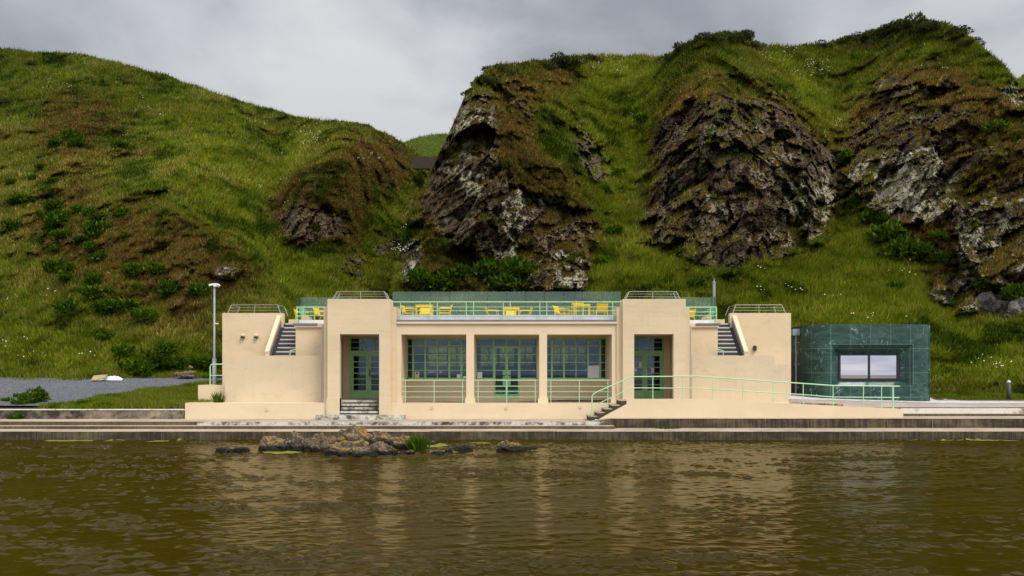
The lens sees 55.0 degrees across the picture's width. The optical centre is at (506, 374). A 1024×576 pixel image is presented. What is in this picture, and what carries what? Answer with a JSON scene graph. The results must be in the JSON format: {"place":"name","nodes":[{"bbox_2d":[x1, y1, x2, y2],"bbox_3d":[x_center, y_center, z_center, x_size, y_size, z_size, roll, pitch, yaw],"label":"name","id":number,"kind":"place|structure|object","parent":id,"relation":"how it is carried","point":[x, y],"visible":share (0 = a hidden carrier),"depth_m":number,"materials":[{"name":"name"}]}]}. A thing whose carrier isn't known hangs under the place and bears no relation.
{"place":"outdoors","nodes":[
{"label":"outdoors","id":0,"kind":"place"},
{"bbox_2d":[0,419,210,424],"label":"terrace","id":1,"kind":"structure","parent":0,"point":[98,421],"depth_m":42.68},
{"bbox_2d":[0,409,184,418],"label":"retaining wall","id":2,"kind":"structure","parent":1,"relation":"on","point":[103,413],"depth_m":45.10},
{"bbox_2d":[0,377,221,405],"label":"gravel path","id":3,"kind":"structure","parent":0,"point":[66,390],"depth_m":56.31,"materials":[{"name":"gravel"}]},
{"bbox_2d":[15,392,40,403],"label":"weed clump","id":4,"kind":"object","parent":3,"relation":"on","point":[23,396],"visible":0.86,"depth_m":47.41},
{"bbox_2d":[23,386,52,401],"bbox_3d":[-22.931,1.021,47.932,1.241,1.026,1.359,0,0,0],"label":"weed clump","id":5,"kind":"object","parent":3,"relation":"on","point":[41,394],"visible":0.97,"depth_m":47.91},
{"bbox_2d":[173,365,196,378],"bbox_3d":[-19.390,-0.144,59.348,1.353,0.819,0.888,0,0,0],"label":"rubble pile","id":6,"kind":"object","parent":3,"relation":"on","point":[188,374],"visible":1,"depth_m":59.08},
{"bbox_2d":[0,48,430,370],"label":"hill","id":7,"kind":"structure","parent":0,"point":[326,219],"depth_m":83.79,"materials":[{"name":"plant"}]},
{"bbox_2d":[0,217,22,230],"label":"shrub","id":8,"kind":"object","parent":7,"relation":"on","point":[10,223],"visible":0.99,"depth_m":79.15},
{"bbox_2d":[6,192,28,203],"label":"shrub","id":9,"kind":"object","parent":7,"relation":"on","point":[18,197],"visible":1,"depth_m":81.55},
{"bbox_2d":[41,257,65,272],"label":"shrub","id":10,"kind":"object","parent":7,"relation":"on","point":[51,265],"visible":0.62,"depth_m":71.68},
{"bbox_2d":[42,197,66,210],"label":"shrub","id":11,"kind":"object","parent":7,"relation":"on","point":[52,204],"visible":0.85,"depth_m":80.04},
{"bbox_2d":[41,208,69,230],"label":"shrub","id":12,"kind":"object","parent":7,"relation":"on","point":[54,218],"visible":0.98,"depth_m":76.96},
{"bbox_2d":[47,228,71,240],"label":"shrub","id":13,"kind":"object","parent":7,"relation":"on","point":[58,233],"visible":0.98,"depth_m":75.06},
{"bbox_2d":[51,296,78,313],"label":"shrub","id":14,"kind":"object","parent":7,"relation":"on","point":[65,305],"visible":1,"depth_m":65.18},
{"bbox_2d":[55,269,75,282],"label":"shrub","id":15,"kind":"object","parent":7,"relation":"on","point":[64,276],"visible":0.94,"depth_m":69.20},
{"bbox_2d":[55,261,76,274],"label":"shrub","id":16,"kind":"object","parent":7,"relation":"on","point":[68,266],"visible":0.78,"depth_m":70.00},
{"bbox_2d":[60,128,84,140],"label":"shrub","id":17,"kind":"object","parent":7,"relation":"on","point":[69,133],"visible":0.58,"depth_m":89.36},
{"bbox_2d":[66,136,86,147],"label":"shrub","id":18,"kind":"object","parent":7,"relation":"on","point":[75,142],"visible":0.99,"depth_m":87.80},
{"bbox_2d":[82,241,97,251],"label":"shrub","id":19,"kind":"object","parent":7,"relation":"on","point":[90,245],"visible":1,"depth_m":71.53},
{"bbox_2d":[75,284,105,300],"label":"shrub","id":20,"kind":"object","parent":7,"relation":"on","point":[90,291],"visible":1,"depth_m":66.24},
{"bbox_2d":[82,272,102,284],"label":"shrub","id":21,"kind":"object","parent":7,"relation":"on","point":[92,278],"visible":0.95,"depth_m":68.26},
{"bbox_2d":[78,217,111,238],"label":"shrub","id":22,"kind":"object","parent":7,"relation":"on","point":[92,229],"visible":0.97,"depth_m":72.78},
{"bbox_2d":[85,249,107,262],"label":"shrub","id":23,"kind":"object","parent":7,"relation":"on","point":[98,256],"visible":0.97,"depth_m":70.19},
{"bbox_2d":[84,210,108,221],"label":"shrub","id":24,"kind":"object","parent":7,"relation":"on","point":[99,216],"visible":0.74,"depth_m":75.15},
{"bbox_2d":[90,297,114,314],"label":"shrub","id":25,"kind":"object","parent":7,"relation":"on","point":[102,307],"visible":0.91,"depth_m":65.93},
{"bbox_2d":[96,329,116,341],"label":"shrub","id":26,"kind":"object","parent":7,"relation":"on","point":[102,334],"visible":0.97,"depth_m":63.14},
{"bbox_2d":[109,139,129,148],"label":"shrub","id":27,"kind":"object","parent":7,"relation":"on","point":[119,143],"visible":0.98,"depth_m":88.39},
{"bbox_2d":[112,206,130,217],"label":"shrub","id":28,"kind":"object","parent":7,"relation":"on","point":[118,211],"visible":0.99,"depth_m":74.56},
{"bbox_2d":[104,296,143,311],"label":"shrub","id":29,"kind":"object","parent":7,"relation":"on","point":[119,303],"visible":0.95,"depth_m":65.45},
{"bbox_2d":[110,342,137,359],"bbox_3d":[-23.889,-1.400,61.359,2.098,1.373,1.431,0,0,25],"label":"shrub","id":30,"kind":"object","parent":7,"relation":"on","point":[122,350],"visible":0.94,"depth_m":60.93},
{"bbox_2d":[120,261,145,276],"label":"shrub","id":31,"kind":"object","parent":7,"relation":"on","point":[129,268],"visible":1,"depth_m":67.94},
{"bbox_2d":[117,356,157,376],"bbox_3d":[-22.463,-0.420,60.391,2.586,1.468,2.341,0,0,25],"label":"shrub","id":32,"kind":"object","parent":7,"relation":"on","point":[143,367],"visible":0.98,"depth_m":59.88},
{"bbox_2d":[129,306,160,322],"bbox_3d":[-23.375,-3.819,63.818,2.047,1.241,1.853,0,0,9],"label":"shrub","id":33,"kind":"object","parent":7,"relation":"on","point":[141,314],"visible":0.98,"depth_m":63.41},
{"bbox_2d":[135,348,174,369],"bbox_3d":[-21.659,-0.797,61.344,2.486,1.849,2.504,0,0,21],"label":"shrub","id":34,"kind":"object","parent":7,"relation":"on","point":[161,359],"visible":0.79,"depth_m":60.80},
{"bbox_2d":[147,261,164,275],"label":"shrub","id":35,"kind":"object","parent":7,"relation":"on","point":[155,269],"visible":1,"depth_m":68.15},
{"bbox_2d":[152,341,177,354],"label":"shrub","id":36,"kind":"object","parent":7,"relation":"on","point":[170,347],"visible":0.94,"depth_m":61.28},
{"bbox_2d":[156,277,181,298],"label":"shrub","id":37,"kind":"object","parent":7,"relation":"on","point":[166,286],"visible":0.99,"depth_m":66.13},
{"bbox_2d":[165,354,184,370],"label":"shrub","id":38,"kind":"object","parent":7,"relation":"on","point":[177,362],"visible":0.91,"depth_m":61.06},
{"bbox_2d":[184,353,211,371],"bbox_3d":[-19.143,-0.707,61.262,2.121,1.305,2.343,0,0,-1],"label":"shrub","id":39,"kind":"object","parent":7,"relation":"on","point":[198,361],"visible":0.94,"depth_m":60.88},
{"bbox_2d":[186,279,210,295],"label":"shrub","id":40,"kind":"object","parent":7,"relation":"on","point":[198,288],"visible":0.96,"depth_m":65.51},
{"bbox_2d":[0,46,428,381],"bbox_3d":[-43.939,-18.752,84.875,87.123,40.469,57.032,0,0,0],"label":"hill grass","id":41,"kind":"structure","parent":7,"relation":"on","point":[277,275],"depth_m":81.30,"materials":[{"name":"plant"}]},
{"bbox_2d":[413,156,436,169],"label":"stone wall","id":42,"kind":"structure","parent":7,"relation":"on","point":[424,163],"depth_m":99.00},
{"bbox_2d":[0,425,614,430],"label":"terrace","id":43,"kind":"structure","parent":0,"point":[54,427],"depth_m":41.84,"materials":[{"name":"concrete"}]},
{"bbox_2d":[197,419,602,424],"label":"terrace","id":44,"kind":"structure","parent":0,"point":[402,422],"depth_m":42.60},
{"bbox_2d":[402,132,447,156],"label":"hill grass","id":45,"kind":"structure","parent":0,"point":[406,142],"depth_m":134.61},
{"bbox_2d":[0,438,1023,575],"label":"water","id":46,"kind":"structure","parent":0,"point":[602,507],"depth_m":19.42,"materials":[{"name":"liquid"}]},
{"bbox_2d":[399,434,432,449],"bbox_3d":[-3.221,2.362,34.798,1.206,0.575,0.721,0,0,12],"label":"grass tuft","id":47,"kind":"object","parent":46,"relation":"on","point":[417,443],"visible":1,"depth_m":34.67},
{"bbox_2d":[47,438,1015,453],"bbox_3d":[1.435,2.623,36.325,40.028,0.084,7.402,0,0,0],"label":"algae","id":48,"kind":"object","parent":46,"relation":"on","point":[441,444],"visible":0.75,"depth_m":38.99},
{"bbox_2d":[0,428,1023,439],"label":"terrace","id":49,"kind":"structure","parent":0,"point":[637,434],"depth_m":40.00,"materials":[{"name":"concrete"}]},
{"bbox_2d":[0,383,1023,409],"bbox_3d":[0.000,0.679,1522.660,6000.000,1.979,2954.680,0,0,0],"label":"ground","id":50,"kind":"structure","parent":0,"point":[17,407],"depth_m":46.83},
{"bbox_2d":[0,368,221,378],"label":"lawn","id":51,"kind":"structure","parent":50,"relation":"on","point":[200,374],"depth_m":59.85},
{"bbox_2d":[35,378,221,408],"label":"lawn","id":52,"kind":"structure","parent":50,"relation":"on","point":[161,397],"depth_m":47.53,"materials":[{"name":"plant"}]},
{"bbox_2d":[209,283,219,384],"bbox_3d":[-14.678,-1.610,49.538,0.597,5.960,0.330,0,0,0],"label":"lamp post","id":53,"kind":"object","parent":50,"relation":"on","point":[214,367],"visible":0.95,"depth_m":49.55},
{"bbox_2d":[185,280,791,419],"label":"pavilion","id":54,"kind":"structure","parent":50,"relation":"on","point":[352,357],"depth_m":46.20,"materials":[{"name":"paint"}]},
{"bbox_2d":[351,354,368,397],"bbox_3d":[-7.157,0.092,47.948,0.845,2.157,0.075,0,0,0],"label":"door","id":55,"kind":"structure","parent":54,"relation":"in","point":[354,393],"depth_m":47.93,"materials":[{"name":"green wood"}]},
{"bbox_2d":[369,354,378,397],"bbox_3d":[-6.303,0.092,47.943,0.845,2.157,0.085,0,0,0],"label":"door","id":56,"kind":"structure","parent":54,"relation":"in","point":[372,393],"depth_m":47.93,"materials":[{"name":"green wood"}]},
{"bbox_2d":[407,338,465,378],"bbox_3d":[-3.380,-0.768,47.964,2.960,1.983,0.092,0,0,0],"label":"window","id":57,"kind":"structure","parent":54,"relation":"in","point":[413,339],"depth_m":47.93,"materials":[{"name":"green wood"}]},
{"bbox_2d":[428,347,465,366],"bbox_3d":[-3.325,-0.984,55.110,2.210,1.183,0.080,0,0,0],"label":"rear window","id":58,"kind":"structure","parent":54,"relation":"in","point":[447,360],"depth_m":55.06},
{"bbox_2d":[494,346,505,397],"bbox_3d":[-0.315,-0.095,47.925,0.610,2.530,0.090,0,0,0],"label":"door","id":59,"kind":"structure","parent":54,"relation":"in","point":[504,371],"depth_m":47.92,"materials":[{"name":"green wood"}]},
{"bbox_2d":[476,338,536,378],"bbox_3d":[0.000,-0.768,47.970,2.990,1.983,0.080,0,0,0],"label":"window","id":60,"kind":"structure","parent":54,"relation":"in","point":[476,338],"depth_m":47.93,"materials":[{"name":"green wood"}]},
{"bbox_2d":[507,346,518,397],"bbox_3d":[0.315,-0.095,47.925,0.610,2.530,0.090,0,0,0],"label":"door","id":61,"kind":"structure","parent":54,"relation":"in","point":[508,371],"depth_m":47.92,"materials":[{"name":"green wood"}]},
{"bbox_2d":[553,347,585,366],"bbox_3d":[3.500,-0.984,55.110,1.960,1.183,0.080,0,0,0],"label":"rear window","id":62,"kind":"structure","parent":54,"relation":"in","point":[560,360],"depth_m":55.06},
{"bbox_2d":[547,338,605,378],"bbox_3d":[3.380,-0.768,47.964,2.960,1.983,0.092,0,0,0],"label":"window","id":63,"kind":"structure","parent":54,"relation":"in","point":[563,339],"depth_m":47.93,"materials":[{"name":"green wood"}]},
{"bbox_2d":[588,366,598,377],"bbox_3d":[4.232,-0.130,47.903,0.545,0.597,0.004,0,0,0],"label":"paper notice","id":64,"kind":"object","parent":54,"relation":"attached to","point":[593,371],"visible":1,"depth_m":47.90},
{"bbox_2d":[634,354,644,397],"bbox_3d":[6.303,0.092,47.948,0.845,2.157,0.075,0,0,0],"label":"door","id":65,"kind":"structure","parent":54,"relation":"in","point":[637,393],"depth_m":47.93,"materials":[{"name":"green wood"}]},
{"bbox_2d":[645,354,661,397],"bbox_3d":[7.157,0.092,47.943,0.845,2.157,0.085,0,0,0],"label":"door","id":66,"kind":"structure","parent":54,"relation":"in","point":[648,393],"depth_m":47.93,"materials":[{"name":"green wood"}]},
{"bbox_2d":[791,324,929,400],"bbox_3d":[17.960,-0.375,51.248,6.680,4.190,5.504,0,0,0],"label":"marble kiosk","id":67,"kind":"object","parent":50,"relation":"on","point":[867,354],"visible":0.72,"depth_m":48.67,"materials":[{"name":"green stone"}]},
{"bbox_2d":[838,354,899,380],"bbox_3d":[18.035,-0.360,49.005,3.030,1.340,0.090,0,0,0],"label":"window","id":68,"kind":"structure","parent":67,"relation":"in","point":[851,367],"depth_m":49.01,"materials":[{"name":"clear glass"}]},
{"bbox_2d":[899,408,1023,412],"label":"kerb","id":69,"kind":"structure","parent":50,"relation":"on","point":[963,410],"depth_m":45.30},
{"bbox_2d":[930,392,1023,399],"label":"lawn","id":70,"kind":"structure","parent":50,"relation":"on","point":[982,396],"depth_m":51.89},
{"bbox_2d":[398,25,1023,388],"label":"cliff","id":71,"kind":"structure","parent":0,"point":[813,184],"depth_m":74.35,"materials":[{"name":"stone"}]},
{"bbox_2d":[408,264,433,286],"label":"shrub","id":72,"kind":"object","parent":71,"relation":"on","point":[416,273],"visible":0.98,"depth_m":65.60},
{"bbox_2d":[432,273,459,291],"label":"shrub","id":73,"kind":"object","parent":71,"relation":"on","point":[444,283],"visible":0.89,"depth_m":67.55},
{"bbox_2d":[432,267,460,281],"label":"shrub","id":74,"kind":"object","parent":71,"relation":"on","point":[443,272],"visible":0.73,"depth_m":67.69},
{"bbox_2d":[449,262,473,278],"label":"shrub","id":75,"kind":"object","parent":71,"relation":"on","point":[463,270],"visible":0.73,"depth_m":67.93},
{"bbox_2d":[470,74,500,86],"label":"gorse thicket","id":76,"kind":"object","parent":71,"relation":"on","point":[487,78],"visible":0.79,"depth_m":81.64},
{"bbox_2d":[473,254,502,284],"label":"shrub","id":77,"kind":"object","parent":71,"relation":"on","point":[487,268],"visible":0.84,"depth_m":67.35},
{"bbox_2d":[480,63,515,75],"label":"gorse thicket","id":78,"kind":"object","parent":71,"relation":"on","point":[510,70],"visible":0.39,"depth_m":84.38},
{"bbox_2d":[486,270,526,291],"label":"shrub","id":79,"kind":"object","parent":71,"relation":"on","point":[513,282],"visible":0.96,"depth_m":66.36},
{"bbox_2d":[498,255,529,275],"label":"shrub","id":80,"kind":"object","parent":71,"relation":"on","point":[508,264],"visible":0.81,"depth_m":66.34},
{"bbox_2d":[511,260,537,278],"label":"shrub","id":81,"kind":"object","parent":71,"relation":"on","point":[529,268],"visible":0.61,"depth_m":66.35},
{"bbox_2d":[550,51,590,67],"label":"gorse thicket","id":82,"kind":"object","parent":71,"relation":"on","point":[561,56],"visible":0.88,"depth_m":93.83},
{"bbox_2d":[590,255,609,265],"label":"shrub","id":83,"kind":"object","parent":71,"relation":"on","point":[600,259],"visible":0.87,"depth_m":71.11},
{"bbox_2d":[604,224,624,234],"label":"shrub","id":84,"kind":"object","parent":71,"relation":"on","point":[616,229],"visible":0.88,"depth_m":73.22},
{"bbox_2d":[672,40,698,52],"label":"gorse thicket","id":85,"kind":"object","parent":71,"relation":"on","point":[679,47],"visible":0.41,"depth_m":90.52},
{"bbox_2d":[685,276,705,286],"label":"shrub","id":86,"kind":"object","parent":71,"relation":"on","point":[696,281],"visible":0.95,"depth_m":66.28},
{"bbox_2d":[388,19,1023,393],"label":"cliff grass","id":87,"kind":"structure","parent":71,"relation":"on","point":[853,277],"depth_m":73.98,"materials":[{"name":"plant"}]},
{"bbox_2d":[693,31,727,41],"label":"gorse thicket","id":88,"kind":"object","parent":71,"relation":"on","point":[715,36],"visible":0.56,"depth_m":89.60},
{"bbox_2d":[719,30,746,43],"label":"gorse thicket","id":89,"kind":"object","parent":71,"relation":"on","point":[730,34],"visible":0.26,"depth_m":92.10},
{"bbox_2d":[836,148,852,163],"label":"shrub","id":90,"kind":"object","parent":71,"relation":"on","point":[841,157],"visible":1,"depth_m":81.44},
{"bbox_2d":[846,195,861,208],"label":"shrub","id":91,"kind":"object","parent":71,"relation":"on","point":[852,201],"visible":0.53,"depth_m":77.37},
{"bbox_2d":[849,28,875,41],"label":"gorse thicket","id":92,"kind":"object","parent":71,"relation":"on","point":[861,37],"visible":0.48,"depth_m":97.61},
{"bbox_2d":[857,207,889,226],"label":"shrub","id":93,"kind":"object","parent":71,"relation":"on","point":[871,216],"visible":0.96,"depth_m":74.43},
{"bbox_2d":[866,19,902,38],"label":"gorse thicket","id":94,"kind":"object","parent":71,"relation":"on","point":[880,30],"visible":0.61,"depth_m":93.83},
{"bbox_2d":[864,218,910,242],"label":"shrub","id":95,"kind":"object","parent":71,"relation":"on","point":[883,232],"visible":0.97,"depth_m":72.04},
{"bbox_2d":[875,236,920,260],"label":"shrub","id":96,"kind":"object","parent":71,"relation":"on","point":[898,246],"visible":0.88,"depth_m":69.89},
{"bbox_2d":[889,11,943,30],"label":"gorse thicket","id":97,"kind":"object","parent":71,"relation":"on","point":[908,21],"visible":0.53,"depth_m":91.19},
{"bbox_2d":[909,241,933,260],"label":"shrub","id":98,"kind":"object","parent":71,"relation":"on","point":[921,249],"visible":0.99,"depth_m":69.42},
{"bbox_2d":[908,19,952,33],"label":"gorse thicket","id":99,"kind":"object","parent":71,"relation":"on","point":[925,26],"visible":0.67,"depth_m":89.50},
{"bbox_2d":[928,230,948,239],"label":"shrub","id":100,"kind":"object","parent":71,"relation":"on","point":[937,235],"visible":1,"depth_m":70.13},
{"bbox_2d":[929,249,951,266],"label":"shrub","id":101,"kind":"object","parent":71,"relation":"on","point":[936,256],"visible":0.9,"depth_m":69.83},
{"bbox_2d":[935,25,973,38],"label":"gorse thicket","id":102,"kind":"object","parent":71,"relation":"on","point":[953,29],"visible":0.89,"depth_m":86.92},
{"bbox_2d":[956,37,986,45],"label":"gorse thicket","id":103,"kind":"object","parent":71,"relation":"on","point":[963,41],"visible":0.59,"depth_m":86.16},
{"bbox_2d":[972,277,998,291],"bbox_3d":[31.199,-5.935,63.948,1.843,1.355,1.857,0,0,36],"label":"shrub","id":104,"kind":"object","parent":71,"relation":"on","point":[980,282],"visible":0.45,"depth_m":63.91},
{"bbox_2d":[975,291,1009,314],"bbox_3d":[31.848,-4.437,63.837,3.131,1.892,3.019,20,13,-11],"label":"boulder","id":105,"kind":"object","parent":71,"relation":"on","point":[994,303],"visible":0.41,"depth_m":63.27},
{"bbox_2d":[979,118,1010,134],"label":"shrub","id":106,"kind":"object","parent":71,"relation":"on","point":[991,126],"visible":0.98,"depth_m":73.00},
{"bbox_2d":[1000,282,1023,300],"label":"shrub","id":107,"kind":"object","parent":71,"relation":"on","point":[1011,291],"visible":0.97,"depth_m":61.64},
{"bbox_2d":[1003,297,1023,316],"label":"boulder","id":108,"kind":"object","parent":71,"relation":"on","point":[1015,305],"visible":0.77,"depth_m":61.40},
{"bbox_2d":[592,416,1023,428],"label":"terrace","id":109,"kind":"structure","parent":0,"point":[958,422],"depth_m":42.60,"materials":[{"name":"concrete"}]},
{"bbox_2d":[586,376,902,420],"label":"access ramp","id":110,"kind":"structure","parent":109,"relation":"on","point":[663,408],"depth_m":43.40,"materials":[{"name":"concrete"}]},
{"bbox_2d":[789,399,1023,406],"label":"path","id":111,"kind":"structure","parent":0,"point":[847,403],"depth_m":46.92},
{"bbox_2d":[789,394,1023,402],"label":"path edge","id":112,"kind":"object","parent":111,"relation":"on","point":[793,396],"visible":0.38,"depth_m":48.27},
{"bbox_2d":[903,413,1023,415],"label":"terrace","id":113,"kind":"structure","parent":0,"point":[963,414],"depth_m":45.10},
{"label":"sea","id":114,"kind":"structure","parent":0,"visible":0},
{"bbox_2d":[258,436,285,450],"bbox_3d":[-8.089,2.589,34.659,1.344,0.865,0.708,0,0,-9],"label":"boulder","id":115,"kind":"object","parent":114,"relation":"in","point":[271,443],"visible":0.45,"depth_m":34.52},
{"bbox_2d":[284,430,307,450],"bbox_3d":[-7.426,2.513,34.645,1.252,1.092,0.662,0,0,0],"label":"boulder","id":116,"kind":"object","parent":114,"relation":"in","point":[294,441],"visible":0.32,"depth_m":34.44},
{"bbox_2d":[304,432,328,451],"bbox_3d":[-6.608,2.550,34.183,1.054,1.080,0.651,0,0,0],"label":"boulder","id":117,"kind":"object","parent":114,"relation":"in","point":[318,443],"visible":0.45,"depth_m":34.00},
{"bbox_2d":[324,440,375,456],"bbox_3d":[-5.122,2.568,32.114,1.732,0.878,0.923,0,0,0],"label":"boulder","id":118,"kind":"object","parent":114,"relation":"in","point":[357,448],"visible":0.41,"depth_m":31.90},
{"bbox_2d":[336,425,372,442],"bbox_3d":[-5.855,2.539,37.949,1.680,1.221,1.133,0,0,-21],"label":"boulder","id":119,"kind":"object","parent":114,"relation":"in","point":[353,433],"visible":0.34,"depth_m":37.63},
{"bbox_2d":[369,431,393,444],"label":"boulder","id":120,"kind":"object","parent":114,"relation":"in","point":[385,437],"visible":0.4,"depth_m":37.06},
{"bbox_2d":[368,441,398,455],"bbox_3d":[-4.253,2.588,32.500,1.496,0.769,0.809,0,0,0],"label":"boulder","id":121,"kind":"object","parent":114,"relation":"in","point":[379,448],"visible":0.3,"depth_m":32.24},
{"bbox_2d":[391,434,411,449],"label":"boulder","id":122,"kind":"object","parent":114,"relation":"on","point":[398,443],"visible":0.27,"depth_m":34.98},
{"bbox_2d":[496,440,526,451],"bbox_3d":[0.167,2.607,34.169,1.065,0.694,0.592,0,0,0],"label":"boulder","id":123,"kind":"object","parent":114,"relation":"on","point":[505,446],"visible":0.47,"depth_m":34.00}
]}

